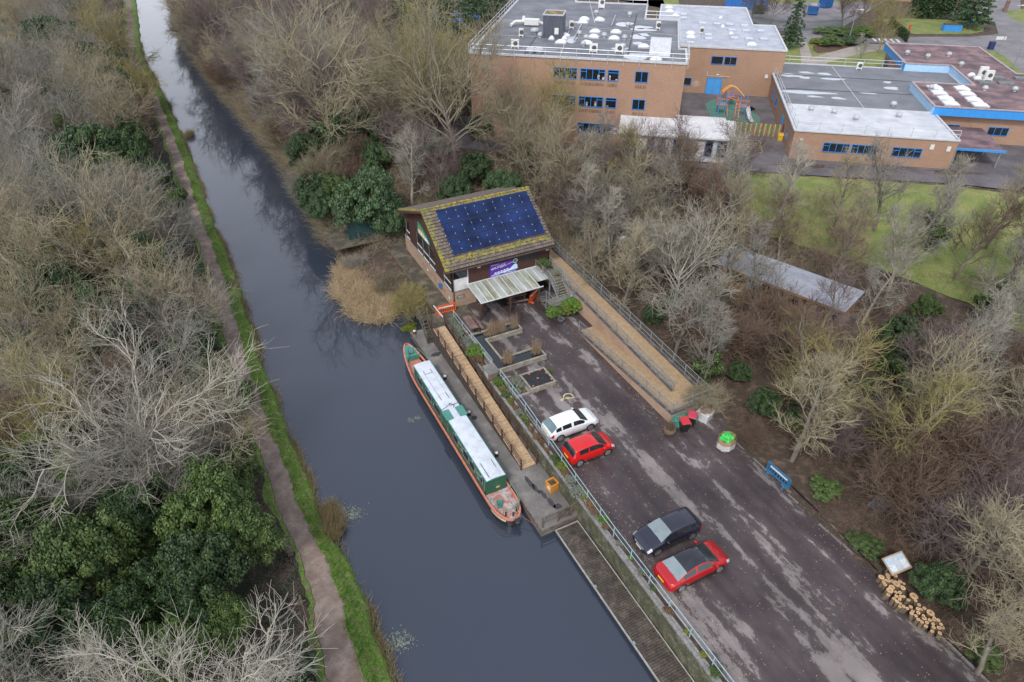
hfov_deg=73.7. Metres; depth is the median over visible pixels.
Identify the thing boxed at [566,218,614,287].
bare tree
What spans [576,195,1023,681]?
bramble undergrowth
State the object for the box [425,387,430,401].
window
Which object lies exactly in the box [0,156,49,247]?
bare tree
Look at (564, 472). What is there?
shrub
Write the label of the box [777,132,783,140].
grit bin
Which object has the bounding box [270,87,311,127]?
bare shrub
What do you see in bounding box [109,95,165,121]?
bare shrub
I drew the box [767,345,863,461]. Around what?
bare tree
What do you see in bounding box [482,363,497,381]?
brick box
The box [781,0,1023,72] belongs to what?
service road
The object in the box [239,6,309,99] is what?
bare tree
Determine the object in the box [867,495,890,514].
grey slab
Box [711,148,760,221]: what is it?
bare tree
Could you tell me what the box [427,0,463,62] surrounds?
pine tree
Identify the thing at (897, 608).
log
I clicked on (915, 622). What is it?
log
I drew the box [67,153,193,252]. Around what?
bare tree
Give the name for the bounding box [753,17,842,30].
metal fence
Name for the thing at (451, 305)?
road barrier
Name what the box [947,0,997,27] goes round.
cedar tree
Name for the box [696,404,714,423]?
bulk bag
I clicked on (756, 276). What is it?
bare tree
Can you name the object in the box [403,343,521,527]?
narrowboat
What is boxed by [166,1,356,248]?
bank scrub
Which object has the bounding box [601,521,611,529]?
shrub
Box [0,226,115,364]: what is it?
bare tree
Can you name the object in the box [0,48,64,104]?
bare tree
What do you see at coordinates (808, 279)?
polytunnel
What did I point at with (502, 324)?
pond reeds
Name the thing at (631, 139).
bare tree
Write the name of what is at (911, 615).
log
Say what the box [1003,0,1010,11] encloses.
brick pillar
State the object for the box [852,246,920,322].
bare tree
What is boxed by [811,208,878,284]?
bare tree
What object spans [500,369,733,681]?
handrail
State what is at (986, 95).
school building
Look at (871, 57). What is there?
garden grass
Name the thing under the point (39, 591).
evergreen bush
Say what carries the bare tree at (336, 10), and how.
on the ground at (774, 450)
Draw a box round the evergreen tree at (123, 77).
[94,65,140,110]
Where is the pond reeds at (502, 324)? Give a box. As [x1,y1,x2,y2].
[495,317,507,333]
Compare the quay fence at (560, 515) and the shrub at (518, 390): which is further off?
the shrub at (518, 390)
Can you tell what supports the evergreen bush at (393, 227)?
on the ground at (774, 450)
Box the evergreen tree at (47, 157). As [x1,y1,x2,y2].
[41,153,74,182]
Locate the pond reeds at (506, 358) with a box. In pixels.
[500,346,514,364]
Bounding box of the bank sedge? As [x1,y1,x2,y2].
[138,41,406,681]
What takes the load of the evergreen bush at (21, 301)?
on the woodland floor
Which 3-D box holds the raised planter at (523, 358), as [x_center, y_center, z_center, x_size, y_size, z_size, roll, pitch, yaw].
[-0.416,0.484,59.890,4.734,0.474,5.714,-17,40,-21]
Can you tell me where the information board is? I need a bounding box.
[882,551,912,575]
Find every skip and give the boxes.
[807,2,819,14]
[818,0,833,7]
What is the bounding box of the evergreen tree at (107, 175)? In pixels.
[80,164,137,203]
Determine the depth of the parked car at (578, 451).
48.84 m
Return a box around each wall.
[446,324,721,681]
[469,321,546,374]
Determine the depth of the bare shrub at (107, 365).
53.24 m
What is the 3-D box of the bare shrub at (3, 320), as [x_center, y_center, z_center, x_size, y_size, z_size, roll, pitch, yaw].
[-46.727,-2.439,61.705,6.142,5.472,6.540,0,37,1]
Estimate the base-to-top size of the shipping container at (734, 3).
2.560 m
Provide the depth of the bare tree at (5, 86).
99.64 m
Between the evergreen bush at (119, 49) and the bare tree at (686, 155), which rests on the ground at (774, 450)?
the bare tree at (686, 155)
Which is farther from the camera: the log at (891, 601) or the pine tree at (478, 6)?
the pine tree at (478, 6)
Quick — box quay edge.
[410,332,577,533]
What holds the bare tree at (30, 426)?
on the woodland floor
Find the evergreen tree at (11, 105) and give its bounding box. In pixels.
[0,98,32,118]
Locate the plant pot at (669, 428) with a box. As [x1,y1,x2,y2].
[663,419,678,435]
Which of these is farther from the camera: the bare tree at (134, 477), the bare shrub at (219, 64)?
the bare shrub at (219, 64)
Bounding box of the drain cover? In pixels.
[573,402,580,406]
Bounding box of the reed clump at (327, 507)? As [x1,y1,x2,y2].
[315,495,343,525]
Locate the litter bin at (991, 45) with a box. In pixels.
[987,41,995,49]
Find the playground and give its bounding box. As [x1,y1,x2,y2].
[680,92,775,125]
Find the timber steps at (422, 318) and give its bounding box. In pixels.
[415,305,442,343]
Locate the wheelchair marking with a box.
[561,393,574,400]
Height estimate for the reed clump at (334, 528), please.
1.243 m
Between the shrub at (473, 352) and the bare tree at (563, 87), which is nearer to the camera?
the shrub at (473, 352)
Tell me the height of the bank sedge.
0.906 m
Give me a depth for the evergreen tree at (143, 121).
99.80 m
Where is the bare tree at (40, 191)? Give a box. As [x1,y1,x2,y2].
[22,171,68,215]
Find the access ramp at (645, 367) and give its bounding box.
[546,238,711,420]
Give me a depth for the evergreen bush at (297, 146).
82.74 m
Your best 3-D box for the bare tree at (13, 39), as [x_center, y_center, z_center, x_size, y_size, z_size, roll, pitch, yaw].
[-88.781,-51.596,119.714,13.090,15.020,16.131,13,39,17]
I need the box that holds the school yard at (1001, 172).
[445,116,1023,190]
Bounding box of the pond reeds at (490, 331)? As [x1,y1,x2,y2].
[483,318,500,336]
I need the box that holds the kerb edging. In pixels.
[736,442,989,681]
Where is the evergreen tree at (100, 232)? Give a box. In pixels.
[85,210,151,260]
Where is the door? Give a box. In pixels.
[705,79,721,93]
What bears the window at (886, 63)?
in the school building at (986, 95)
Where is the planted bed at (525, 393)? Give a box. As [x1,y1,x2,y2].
[502,376,530,398]
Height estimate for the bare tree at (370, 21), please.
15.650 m
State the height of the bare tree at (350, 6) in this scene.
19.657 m
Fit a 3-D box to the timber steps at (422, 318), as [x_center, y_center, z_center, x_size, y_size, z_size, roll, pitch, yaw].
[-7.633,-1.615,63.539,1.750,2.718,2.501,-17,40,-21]
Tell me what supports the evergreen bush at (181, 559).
on the woodland floor
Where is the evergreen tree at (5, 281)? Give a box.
[0,259,29,300]
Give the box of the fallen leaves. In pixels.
[476,311,969,681]
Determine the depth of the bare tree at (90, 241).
63.05 m
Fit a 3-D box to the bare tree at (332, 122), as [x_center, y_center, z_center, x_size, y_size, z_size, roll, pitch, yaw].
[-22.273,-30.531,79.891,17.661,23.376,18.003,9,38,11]
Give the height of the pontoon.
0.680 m
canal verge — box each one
[123,0,327,681]
[131,0,394,681]
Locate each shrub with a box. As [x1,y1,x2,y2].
[0,289,29,332]
[0,383,64,451]
[33,306,118,355]
[77,159,156,188]
[79,333,157,423]
[95,404,167,465]
[108,105,157,133]
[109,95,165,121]
[113,78,155,106]
[140,191,202,245]
[147,272,226,324]
[163,409,237,474]
[166,16,187,35]
[168,6,190,29]
[176,27,196,53]
[191,31,216,61]
[191,43,210,66]
[194,35,237,68]
[196,19,224,36]
[199,20,238,45]
[200,63,215,81]
[202,55,234,92]
[206,38,248,83]
[228,66,262,88]
[241,83,272,109]
[242,104,284,147]
[244,101,279,131]
[251,72,280,103]
[264,119,292,148]
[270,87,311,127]
[276,98,326,141]
[281,167,298,203]
[288,130,357,183]
[315,100,351,137]
[326,117,374,167]
[332,151,380,180]
[339,252,371,269]
[365,266,408,296]
[387,280,430,323]
[446,316,456,323]
[450,321,461,327]
[450,323,464,332]
[455,330,463,336]
[460,337,473,346]
[466,343,483,356]
[473,355,483,362]
[492,377,503,385]
[498,385,505,390]
[500,390,510,396]
[507,376,524,389]
[507,397,514,403]
[511,387,521,393]
[514,409,522,414]
[528,426,535,431]
[532,433,541,438]
[538,438,545,444]
[549,454,558,459]
[555,460,567,469]
[560,469,570,476]
[565,474,578,484]
[570,484,586,498]
[580,186,631,237]
[585,498,596,507]
[589,507,599,515]
[595,514,609,523]
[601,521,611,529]
[615,152,683,223]
[615,539,622,546]
[637,567,647,576]
[650,584,656,590]
[663,295,780,374]
[663,605,675,615]
[667,159,747,217]
[682,627,689,634]
[699,650,707,658]
[700,202,778,257]
[709,665,722,678]
[726,270,843,366]
[788,369,905,473]
[833,429,979,538]
[870,391,1023,502]
[899,478,1023,597]
[927,391,1023,489]
[939,451,1023,570]
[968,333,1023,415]
[986,571,1023,626]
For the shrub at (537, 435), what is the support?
on the retaining wall at (682, 646)
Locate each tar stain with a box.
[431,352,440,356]
[524,476,534,490]
[532,484,539,493]
[539,490,546,498]
[547,498,555,507]
[553,503,561,508]
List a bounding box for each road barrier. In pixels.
[435,302,455,316]
[528,289,537,303]
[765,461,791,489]
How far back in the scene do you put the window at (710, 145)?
84.99 m
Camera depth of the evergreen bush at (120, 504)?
41.74 m
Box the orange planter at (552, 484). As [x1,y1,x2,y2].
[545,477,558,493]
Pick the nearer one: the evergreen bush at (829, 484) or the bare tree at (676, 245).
the evergreen bush at (829, 484)
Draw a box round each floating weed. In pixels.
[340,504,366,520]
[383,624,417,655]
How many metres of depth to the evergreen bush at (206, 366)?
55.80 m
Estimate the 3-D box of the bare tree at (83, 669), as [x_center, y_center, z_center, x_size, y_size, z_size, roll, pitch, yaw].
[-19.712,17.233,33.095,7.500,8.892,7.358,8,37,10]
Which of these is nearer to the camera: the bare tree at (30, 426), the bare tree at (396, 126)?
the bare tree at (30, 426)
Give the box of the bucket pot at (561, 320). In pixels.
[557,317,564,323]
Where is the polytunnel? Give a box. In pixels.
[703,247,864,340]
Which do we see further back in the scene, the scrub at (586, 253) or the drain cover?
the scrub at (586, 253)
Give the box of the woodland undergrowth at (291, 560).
[0,110,333,681]
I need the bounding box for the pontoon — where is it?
[555,520,694,681]
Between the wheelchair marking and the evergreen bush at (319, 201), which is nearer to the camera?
the wheelchair marking
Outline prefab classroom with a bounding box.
[619,115,735,162]
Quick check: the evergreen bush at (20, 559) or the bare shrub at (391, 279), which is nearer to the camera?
the evergreen bush at (20, 559)
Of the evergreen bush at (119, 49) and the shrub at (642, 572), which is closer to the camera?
the shrub at (642, 572)
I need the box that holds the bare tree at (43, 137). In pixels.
[7,124,62,169]
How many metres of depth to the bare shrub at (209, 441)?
49.44 m
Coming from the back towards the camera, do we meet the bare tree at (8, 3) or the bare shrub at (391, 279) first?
the bare tree at (8, 3)
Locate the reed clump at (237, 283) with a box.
[228,279,241,287]
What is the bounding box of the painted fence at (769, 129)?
[736,122,783,136]
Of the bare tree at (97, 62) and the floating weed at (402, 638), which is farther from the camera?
the bare tree at (97, 62)
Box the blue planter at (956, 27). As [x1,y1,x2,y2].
[941,23,962,31]
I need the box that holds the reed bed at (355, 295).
[320,253,402,330]
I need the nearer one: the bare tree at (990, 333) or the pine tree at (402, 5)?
the bare tree at (990, 333)
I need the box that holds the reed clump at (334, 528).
[314,505,353,542]
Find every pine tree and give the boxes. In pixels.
[380,1,406,52]
[390,1,416,21]
[392,0,427,56]
[413,0,441,47]
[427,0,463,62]
[429,0,454,13]
[442,0,475,62]
[456,0,491,22]
[461,0,494,37]
[482,0,508,24]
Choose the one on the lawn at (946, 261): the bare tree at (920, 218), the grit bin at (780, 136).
the bare tree at (920, 218)
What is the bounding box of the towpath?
[125,0,363,681]
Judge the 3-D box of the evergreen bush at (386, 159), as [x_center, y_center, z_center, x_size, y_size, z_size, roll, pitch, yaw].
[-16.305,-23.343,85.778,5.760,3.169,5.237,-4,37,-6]
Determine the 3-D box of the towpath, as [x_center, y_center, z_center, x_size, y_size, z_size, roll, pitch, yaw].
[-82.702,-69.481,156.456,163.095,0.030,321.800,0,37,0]
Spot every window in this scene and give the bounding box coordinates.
[406,220,409,238]
[417,233,422,254]
[418,376,422,388]
[423,240,428,262]
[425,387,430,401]
[429,247,435,270]
[434,402,439,416]
[444,271,450,289]
[453,270,467,280]
[453,432,457,445]
[463,448,468,461]
[469,459,474,471]
[553,67,576,78]
[553,94,575,105]
[577,122,600,133]
[578,96,602,107]
[580,68,604,80]
[605,97,616,107]
[607,70,618,80]
[632,99,644,109]
[634,71,648,82]
[684,77,691,84]
[703,141,713,156]
[711,56,723,64]
[716,141,726,157]
[724,57,736,64]
[731,273,741,283]
[791,296,803,305]
[822,142,849,152]
[850,144,876,154]
[883,57,888,66]
[890,147,922,157]
[987,127,1009,135]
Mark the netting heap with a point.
(675, 417)
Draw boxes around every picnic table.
[458,315,483,334]
[506,292,528,303]
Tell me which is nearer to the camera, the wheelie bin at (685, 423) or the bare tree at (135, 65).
the wheelie bin at (685, 423)
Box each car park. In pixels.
[460,280,990,681]
[748,2,882,30]
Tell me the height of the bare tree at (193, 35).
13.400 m
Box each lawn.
[620,0,679,6]
[729,171,1023,332]
[881,18,983,33]
[984,49,1021,72]
[1006,9,1023,22]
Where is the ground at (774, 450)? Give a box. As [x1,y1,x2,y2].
[166,0,1023,681]
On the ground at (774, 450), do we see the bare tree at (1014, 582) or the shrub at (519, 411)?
the bare tree at (1014, 582)
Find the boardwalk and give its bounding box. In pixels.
[323,228,473,328]
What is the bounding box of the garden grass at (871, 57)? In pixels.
[785,42,885,66]
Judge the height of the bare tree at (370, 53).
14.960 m
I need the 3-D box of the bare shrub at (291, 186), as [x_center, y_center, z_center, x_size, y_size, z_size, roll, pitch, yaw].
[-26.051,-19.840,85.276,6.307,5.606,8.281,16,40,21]
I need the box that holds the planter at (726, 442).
[715,431,735,453]
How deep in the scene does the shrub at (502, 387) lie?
55.51 m
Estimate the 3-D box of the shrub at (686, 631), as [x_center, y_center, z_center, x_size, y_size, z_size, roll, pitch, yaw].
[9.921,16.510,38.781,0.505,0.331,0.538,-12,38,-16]
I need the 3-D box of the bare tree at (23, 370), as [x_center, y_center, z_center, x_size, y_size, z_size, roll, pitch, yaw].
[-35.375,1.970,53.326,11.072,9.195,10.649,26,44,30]
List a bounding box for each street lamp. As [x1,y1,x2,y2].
[998,5,1023,53]
[1012,42,1023,68]
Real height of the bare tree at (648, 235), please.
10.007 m
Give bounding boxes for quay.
[411,329,576,536]
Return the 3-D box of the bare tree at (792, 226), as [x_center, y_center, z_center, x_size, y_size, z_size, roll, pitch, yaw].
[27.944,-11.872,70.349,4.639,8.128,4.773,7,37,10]
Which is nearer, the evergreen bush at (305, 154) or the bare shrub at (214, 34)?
the evergreen bush at (305, 154)
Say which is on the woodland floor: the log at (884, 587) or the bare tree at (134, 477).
the bare tree at (134, 477)
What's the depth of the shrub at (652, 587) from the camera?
40.92 m
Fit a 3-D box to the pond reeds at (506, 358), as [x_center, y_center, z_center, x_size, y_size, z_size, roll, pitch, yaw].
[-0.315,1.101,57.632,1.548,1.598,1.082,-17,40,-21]
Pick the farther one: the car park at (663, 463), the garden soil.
the garden soil
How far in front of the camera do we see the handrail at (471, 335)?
60.24 m
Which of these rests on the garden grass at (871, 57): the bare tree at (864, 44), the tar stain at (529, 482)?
the bare tree at (864, 44)
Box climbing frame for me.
[716,84,754,121]
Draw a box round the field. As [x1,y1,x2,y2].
[772,0,883,2]
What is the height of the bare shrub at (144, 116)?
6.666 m
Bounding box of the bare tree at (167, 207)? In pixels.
[126,187,176,227]
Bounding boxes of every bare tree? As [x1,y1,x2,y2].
[0,0,34,30]
[0,0,41,32]
[0,10,42,69]
[0,25,42,81]
[0,25,66,103]
[0,27,71,87]
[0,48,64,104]
[0,52,87,128]
[0,55,38,104]
[0,61,112,159]
[0,71,60,177]
[0,74,60,129]
[0,83,84,136]
[0,91,76,215]
[0,119,55,174]
[0,124,145,263]
[0,135,181,315]
[0,144,56,186]
[0,153,63,280]
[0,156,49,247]
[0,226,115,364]
[0,288,289,546]
[0,297,109,412]
[0,310,73,401]
[0,328,111,476]
[0,434,123,579]
[0,594,85,681]
[12,0,69,51]
[12,21,75,73]
[16,34,111,88]
[20,278,124,396]
[22,171,68,215]
[24,1,83,23]
[26,156,114,237]
[29,88,105,152]
[30,30,136,111]
[30,259,88,336]
[32,603,209,681]
[33,13,77,57]
[35,292,227,430]
[37,582,334,681]
[39,208,165,287]
[41,0,119,29]
[41,151,147,216]
[46,4,132,56]
[47,0,90,29]
[52,34,125,102]
[53,0,116,18]
[56,153,172,236]
[58,0,129,39]
[60,280,145,356]
[62,10,132,45]
[63,0,162,73]
[63,61,149,129]
[64,64,167,155]
[64,170,209,260]
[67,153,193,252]
[68,388,225,523]
[78,237,252,364]
[87,41,156,91]
[87,47,167,112]
[89,220,235,338]
[99,0,126,13]
[126,187,176,227]
[134,338,277,477]
[152,0,240,44]
[160,0,221,17]
[160,0,231,51]
[180,0,247,45]
[199,0,244,24]
[199,12,283,84]
[205,0,316,88]
[209,20,268,103]
[212,0,273,60]
[230,0,285,53]
[232,0,349,123]
[237,0,401,165]
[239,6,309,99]
[243,0,280,27]
[246,0,294,30]
[258,0,308,58]
[258,25,350,140]
[261,0,340,61]
[263,0,337,60]
[272,2,360,80]
[277,44,352,110]
[283,38,337,95]
[287,12,364,92]
[302,0,377,45]
[305,30,373,107]
[308,0,367,35]
[311,0,355,55]
[314,0,408,62]
[317,0,396,78]
[325,13,394,110]
[343,25,403,109]
[346,0,400,48]
[347,23,441,126]
[349,0,401,37]
[353,51,421,139]
[358,0,522,160]
[359,0,493,138]
[369,107,447,178]
[374,88,440,155]
[386,16,459,109]
[388,22,435,91]
[391,128,432,204]
[399,120,462,194]
[402,14,478,120]
[404,38,473,127]
[434,2,506,111]
[437,22,480,84]
[458,16,490,83]
[470,60,545,154]
[487,86,552,176]
[493,98,574,199]
[511,55,588,157]
[526,99,609,217]
[537,161,616,235]
[541,120,615,209]
[560,163,640,256]
[563,127,613,212]
[564,160,601,243]
[566,105,623,201]
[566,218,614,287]
[583,150,645,212]
[586,169,655,261]
[588,115,661,184]
[589,183,631,270]
[591,109,677,208]
[604,117,655,183]
[605,133,689,238]
[605,218,654,312]
[609,197,700,278]
[611,130,683,209]
[612,208,666,290]
[637,193,741,314]
[640,102,719,193]
[643,153,686,237]
[648,257,740,362]
[653,128,709,227]
[674,130,704,205]
[674,214,724,282]
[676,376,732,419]
[679,155,743,240]
[682,297,736,384]
[686,171,756,267]
[697,210,762,307]
[698,120,757,215]
[707,101,785,180]
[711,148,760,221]
[727,214,799,319]
[741,0,772,18]
[754,0,795,23]
[759,295,848,404]
[763,136,816,226]
[764,187,806,260]
[765,301,904,451]
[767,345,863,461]
[800,261,868,369]
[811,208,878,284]
[813,147,877,237]
[827,183,883,269]
[832,0,869,26]
[848,0,884,20]
[849,130,924,231]
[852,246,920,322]
[853,33,869,61]
[859,361,987,467]
[860,0,921,52]
[867,198,929,291]
[867,322,1022,454]
[887,308,975,404]
[888,180,966,269]
[914,152,989,251]
[919,305,1016,423]
[931,278,1023,386]
[933,574,1023,675]
[937,478,1023,611]
[942,192,1023,279]
[964,283,1023,371]
[965,218,1023,321]
[966,318,1023,431]
[979,272,1023,346]
[981,505,1023,608]
[982,161,1023,248]
[994,355,1023,447]
[1000,200,1023,273]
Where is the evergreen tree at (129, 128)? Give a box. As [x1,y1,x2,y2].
[111,115,154,155]
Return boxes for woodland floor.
[0,0,327,681]
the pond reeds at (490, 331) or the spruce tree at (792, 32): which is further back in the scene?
the spruce tree at (792, 32)
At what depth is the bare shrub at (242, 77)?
108.83 m
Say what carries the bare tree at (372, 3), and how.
on the ground at (774, 450)
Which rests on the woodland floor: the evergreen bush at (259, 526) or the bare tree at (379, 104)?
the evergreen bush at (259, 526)
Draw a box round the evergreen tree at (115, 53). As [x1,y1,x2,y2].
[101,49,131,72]
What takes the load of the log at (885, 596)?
on the car park at (663, 463)
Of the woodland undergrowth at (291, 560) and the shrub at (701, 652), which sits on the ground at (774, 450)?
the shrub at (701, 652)
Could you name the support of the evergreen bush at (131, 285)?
on the woodland floor
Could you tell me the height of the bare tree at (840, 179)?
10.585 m
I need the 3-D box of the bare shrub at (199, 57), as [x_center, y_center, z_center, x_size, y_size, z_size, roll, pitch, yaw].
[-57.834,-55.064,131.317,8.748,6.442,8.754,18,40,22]
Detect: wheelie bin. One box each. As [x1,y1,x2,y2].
[678,416,691,431]
[687,410,697,426]
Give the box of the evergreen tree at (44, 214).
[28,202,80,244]
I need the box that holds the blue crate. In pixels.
[920,519,946,540]
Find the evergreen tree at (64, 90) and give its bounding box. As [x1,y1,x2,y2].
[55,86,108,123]
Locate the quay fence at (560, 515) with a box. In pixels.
[541,500,576,527]
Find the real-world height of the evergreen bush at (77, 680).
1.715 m
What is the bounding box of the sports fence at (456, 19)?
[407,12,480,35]
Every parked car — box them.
[541,408,598,441]
[561,431,614,466]
[632,507,701,556]
[653,540,729,592]
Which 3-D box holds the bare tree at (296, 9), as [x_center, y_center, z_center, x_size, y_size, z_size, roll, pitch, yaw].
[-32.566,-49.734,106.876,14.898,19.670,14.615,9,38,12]
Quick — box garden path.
[799,41,884,63]
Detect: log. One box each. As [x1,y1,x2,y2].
[876,575,884,583]
[878,580,885,587]
[881,583,886,590]
[881,593,889,599]
[882,587,892,598]
[888,597,896,605]
[891,580,899,591]
[893,600,898,608]
[893,605,901,611]
[899,586,905,594]
[902,598,910,605]
[908,612,913,620]
[909,593,917,604]
[912,618,919,625]
[916,620,923,628]
[921,624,927,630]
[924,609,934,618]
[930,625,935,635]
[934,626,941,632]
[935,631,941,639]
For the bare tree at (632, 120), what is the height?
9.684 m
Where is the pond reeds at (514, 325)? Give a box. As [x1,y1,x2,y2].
[506,312,519,328]
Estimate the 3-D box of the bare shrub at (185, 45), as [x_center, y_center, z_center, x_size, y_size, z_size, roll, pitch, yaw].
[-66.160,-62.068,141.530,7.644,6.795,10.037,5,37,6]
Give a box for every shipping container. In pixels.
[724,0,768,8]
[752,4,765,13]
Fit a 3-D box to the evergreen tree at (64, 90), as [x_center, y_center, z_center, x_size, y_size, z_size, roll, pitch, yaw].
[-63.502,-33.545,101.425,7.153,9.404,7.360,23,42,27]
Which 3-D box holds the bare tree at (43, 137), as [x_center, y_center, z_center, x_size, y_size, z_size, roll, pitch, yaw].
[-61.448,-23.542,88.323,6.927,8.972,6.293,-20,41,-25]
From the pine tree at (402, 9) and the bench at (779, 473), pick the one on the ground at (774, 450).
the pine tree at (402, 9)
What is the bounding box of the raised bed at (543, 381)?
[519,367,555,393]
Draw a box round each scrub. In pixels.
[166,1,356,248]
[318,154,870,283]
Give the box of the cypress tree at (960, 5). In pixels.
[954,0,971,15]
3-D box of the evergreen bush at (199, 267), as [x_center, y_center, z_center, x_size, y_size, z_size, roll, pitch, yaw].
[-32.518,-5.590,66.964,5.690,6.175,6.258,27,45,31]
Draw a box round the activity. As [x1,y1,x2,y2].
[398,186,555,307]
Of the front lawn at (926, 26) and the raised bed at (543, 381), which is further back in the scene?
the front lawn at (926, 26)
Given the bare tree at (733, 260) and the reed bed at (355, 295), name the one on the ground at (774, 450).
the bare tree at (733, 260)
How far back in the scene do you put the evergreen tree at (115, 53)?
117.83 m
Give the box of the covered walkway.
[948,126,1006,167]
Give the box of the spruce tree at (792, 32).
[780,0,807,48]
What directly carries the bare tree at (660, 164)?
on the ground at (774, 450)
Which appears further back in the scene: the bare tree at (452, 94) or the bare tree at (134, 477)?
the bare tree at (452, 94)
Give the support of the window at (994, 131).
in the school building at (986, 95)
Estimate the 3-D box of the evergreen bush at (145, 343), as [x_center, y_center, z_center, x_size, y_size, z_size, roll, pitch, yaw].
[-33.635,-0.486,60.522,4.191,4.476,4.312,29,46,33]
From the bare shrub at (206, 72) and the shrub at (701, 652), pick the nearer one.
the shrub at (701, 652)
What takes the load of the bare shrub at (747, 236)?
on the ground at (774, 450)
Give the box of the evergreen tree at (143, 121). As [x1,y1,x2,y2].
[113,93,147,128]
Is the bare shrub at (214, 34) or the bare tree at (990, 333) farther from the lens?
the bare shrub at (214, 34)
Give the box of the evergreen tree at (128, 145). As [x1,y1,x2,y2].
[92,130,150,173]
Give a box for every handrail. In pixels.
[453,310,492,363]
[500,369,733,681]
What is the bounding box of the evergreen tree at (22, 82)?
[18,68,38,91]
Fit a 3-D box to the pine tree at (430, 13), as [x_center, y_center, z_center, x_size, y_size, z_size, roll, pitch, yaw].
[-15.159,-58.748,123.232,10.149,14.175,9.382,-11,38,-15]
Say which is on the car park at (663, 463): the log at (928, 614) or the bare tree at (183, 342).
the log at (928, 614)
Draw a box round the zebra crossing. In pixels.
[872,38,899,41]
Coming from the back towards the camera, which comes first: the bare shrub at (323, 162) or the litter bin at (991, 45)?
the litter bin at (991, 45)
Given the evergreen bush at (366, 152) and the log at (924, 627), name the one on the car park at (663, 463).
the log at (924, 627)
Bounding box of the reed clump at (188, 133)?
[183,128,195,138]
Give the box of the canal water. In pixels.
[136,0,656,681]
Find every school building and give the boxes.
[468,0,689,146]
[659,4,787,96]
[768,56,961,168]
[882,42,1023,145]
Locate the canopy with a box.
[467,266,548,320]
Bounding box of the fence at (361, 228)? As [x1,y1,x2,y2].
[347,221,405,239]
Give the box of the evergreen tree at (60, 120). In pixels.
[49,108,79,147]
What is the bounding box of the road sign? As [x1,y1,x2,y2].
[996,36,1006,44]
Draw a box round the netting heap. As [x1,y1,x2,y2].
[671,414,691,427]
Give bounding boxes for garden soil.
[813,44,854,52]
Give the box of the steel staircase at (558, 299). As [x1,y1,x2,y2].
[535,259,575,312]
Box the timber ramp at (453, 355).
[430,315,537,469]
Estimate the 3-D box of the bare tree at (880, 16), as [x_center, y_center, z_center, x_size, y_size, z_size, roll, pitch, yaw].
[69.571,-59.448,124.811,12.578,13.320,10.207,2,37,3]
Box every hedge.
[888,16,909,42]
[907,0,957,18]
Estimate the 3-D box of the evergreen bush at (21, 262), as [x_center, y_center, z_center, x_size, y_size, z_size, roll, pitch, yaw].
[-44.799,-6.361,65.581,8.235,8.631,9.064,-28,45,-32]
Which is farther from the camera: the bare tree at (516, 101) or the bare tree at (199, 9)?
the bare tree at (199, 9)
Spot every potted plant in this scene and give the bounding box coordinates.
[536,257,551,269]
[545,305,563,319]
[551,269,558,276]
[556,306,568,316]
[558,305,574,316]
[561,295,581,312]
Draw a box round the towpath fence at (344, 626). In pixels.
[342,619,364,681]
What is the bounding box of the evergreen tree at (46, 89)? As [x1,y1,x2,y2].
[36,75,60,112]
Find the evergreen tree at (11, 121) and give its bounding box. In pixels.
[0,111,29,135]
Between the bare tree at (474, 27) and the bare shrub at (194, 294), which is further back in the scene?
the bare tree at (474, 27)
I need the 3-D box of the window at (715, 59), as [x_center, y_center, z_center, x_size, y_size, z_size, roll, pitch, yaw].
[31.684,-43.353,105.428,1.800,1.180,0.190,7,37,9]
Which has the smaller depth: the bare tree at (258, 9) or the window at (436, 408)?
the window at (436, 408)
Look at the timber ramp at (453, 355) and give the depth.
56.22 m
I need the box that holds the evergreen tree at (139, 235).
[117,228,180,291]
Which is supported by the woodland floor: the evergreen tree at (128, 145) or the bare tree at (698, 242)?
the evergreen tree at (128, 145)
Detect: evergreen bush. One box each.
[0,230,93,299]
[0,287,38,319]
[0,331,10,345]
[0,433,21,462]
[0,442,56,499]
[0,493,98,590]
[0,562,39,628]
[0,568,110,681]
[7,327,46,354]
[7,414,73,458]
[13,556,28,566]
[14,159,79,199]
[16,505,145,638]
[19,14,88,59]
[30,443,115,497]
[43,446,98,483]
[45,121,125,174]
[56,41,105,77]
[57,269,109,317]
[63,483,110,526]
[68,661,123,681]
[74,579,164,675]
[88,348,133,373]
[94,41,130,62]
[96,471,180,551]
[104,356,161,379]
[110,276,175,320]
[111,428,158,463]
[112,315,155,353]
[112,373,167,416]
[124,529,256,625]
[130,610,218,681]
[132,157,174,193]
[135,513,202,573]
[151,454,255,545]
[151,621,197,668]
[153,258,214,303]
[156,232,181,248]
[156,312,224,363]
[161,186,188,204]
[164,318,218,368]
[170,355,227,399]
[177,303,208,317]
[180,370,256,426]
[188,361,228,391]
[190,589,259,662]
[205,443,264,493]
[208,493,289,570]
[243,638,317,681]
[283,132,328,170]
[292,172,332,209]
[294,153,318,171]
[304,189,332,226]
[315,171,349,197]
[329,163,404,229]
[342,105,388,141]
[356,138,391,166]
[361,142,400,164]
[373,200,404,236]
[400,322,416,331]
[425,131,451,158]
[435,171,472,199]
[459,152,494,183]
[463,113,493,140]
[481,168,525,190]
[642,305,663,324]
[662,289,688,311]
[725,360,753,381]
[743,385,784,418]
[776,406,810,432]
[809,37,831,44]
[809,473,844,502]
[812,26,845,34]
[816,34,844,44]
[833,26,860,34]
[839,375,889,413]
[841,34,867,44]
[843,529,885,561]
[851,24,878,35]
[870,341,917,381]
[873,313,929,348]
[907,559,971,610]
[908,292,946,319]
[964,634,1003,675]
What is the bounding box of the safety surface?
[705,98,759,126]
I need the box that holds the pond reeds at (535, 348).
[527,337,544,353]
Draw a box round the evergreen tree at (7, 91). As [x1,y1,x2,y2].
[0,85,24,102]

